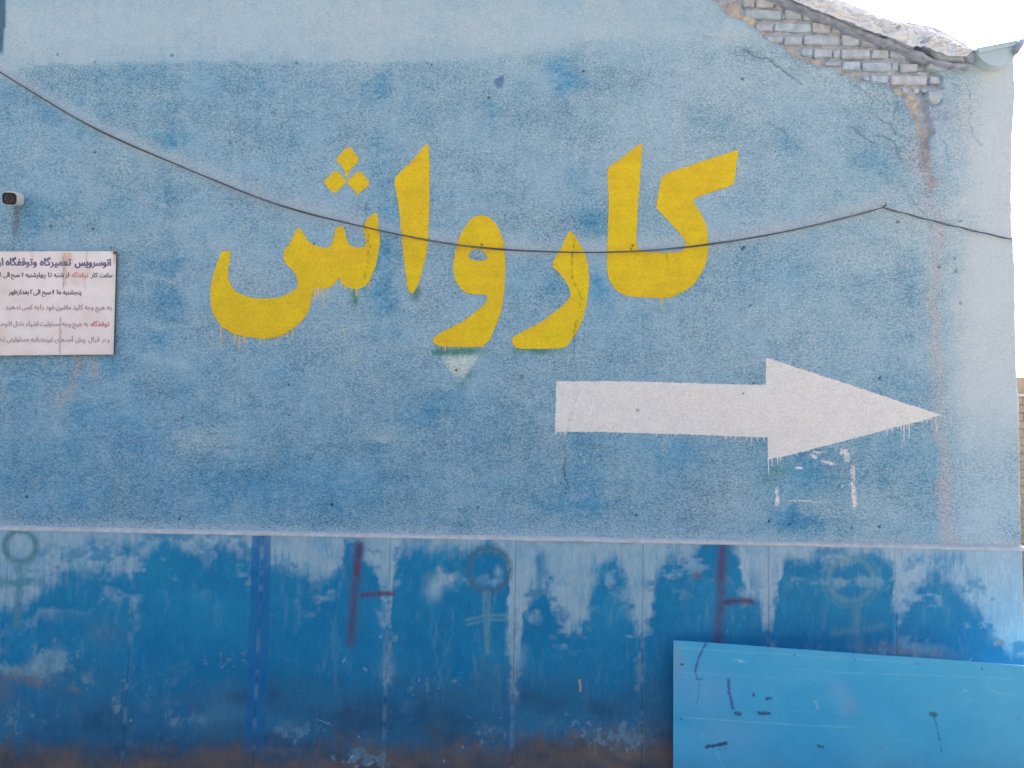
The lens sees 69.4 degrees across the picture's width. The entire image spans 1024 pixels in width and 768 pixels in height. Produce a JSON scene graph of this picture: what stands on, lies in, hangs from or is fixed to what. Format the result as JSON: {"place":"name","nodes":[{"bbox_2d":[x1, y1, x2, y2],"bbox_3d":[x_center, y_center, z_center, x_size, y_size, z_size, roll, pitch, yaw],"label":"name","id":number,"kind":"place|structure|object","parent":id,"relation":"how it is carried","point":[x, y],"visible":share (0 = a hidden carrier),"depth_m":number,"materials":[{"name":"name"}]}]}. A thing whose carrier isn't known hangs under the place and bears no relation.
{"place":"outdoors","nodes":[
{"label":"outdoors","id":0,"kind":"place"},
{"bbox_2d":[842,0,1023,376],"label":"sky","id":1,"kind":"structure","parent":0,"point":[976,23],"materials":[{"name":"white"}]},
{"bbox_2d":[1017,377,1023,569],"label":"brick wall","id":2,"kind":"structure","parent":0,"point":[1020,383],"depth_m":11.71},
{"bbox_2d":[1022,570,1023,612],"bbox_3d":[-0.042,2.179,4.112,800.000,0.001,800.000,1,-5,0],"label":"ground","id":3,"kind":"structure","parent":0,"point":[1023,588],"depth_m":10.06,"materials":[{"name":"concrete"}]},
{"bbox_2d":[0,0,1023,767],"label":"painted gable wall","id":4,"kind":"structure","parent":3,"relation":"on","point":[284,486],"depth_m":4.29,"materials":[{"name":"paint"}]},
{"bbox_2d":[2,191,23,205],"bbox_3d":[-2.892,-1.079,4.306,0.083,0.105,0.132,2,-5,-8],"label":"security camera","id":5,"kind":"object","parent":4,"relation":"attached to","point":[13,198],"visible":1,"depth_m":4.25,"materials":[{"name":"white plastic"}]},
{"bbox_2d":[0,251,116,355],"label":"notice sign","id":6,"kind":"object","parent":4,"relation":"attached to","point":[57,302],"visible":1,"depth_m":4.29,"materials":[{"name":"white plastic"}]},
{"bbox_2d":[0,72,1014,252],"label":"cable bundle","id":7,"kind":"object","parent":4,"relation":"attached to","point":[304,212],"visible":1,"depth_m":4.33,"materials":[{"name":"black rubber"}]},
{"bbox_2d":[794,0,973,56],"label":"plastic sheet","id":8,"kind":"object","parent":4,"relation":"on","point":[906,34],"visible":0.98,"depth_m":4.41,"materials":[{"name":"white plastic"}]},
{"bbox_2d":[673,640,1023,767],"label":"sheet panel","id":9,"kind":"object","parent":3,"relation":"on","point":[741,706],"visible":1,"depth_m":3.87,"materials":[{"name":"blue metal"}]}
]}

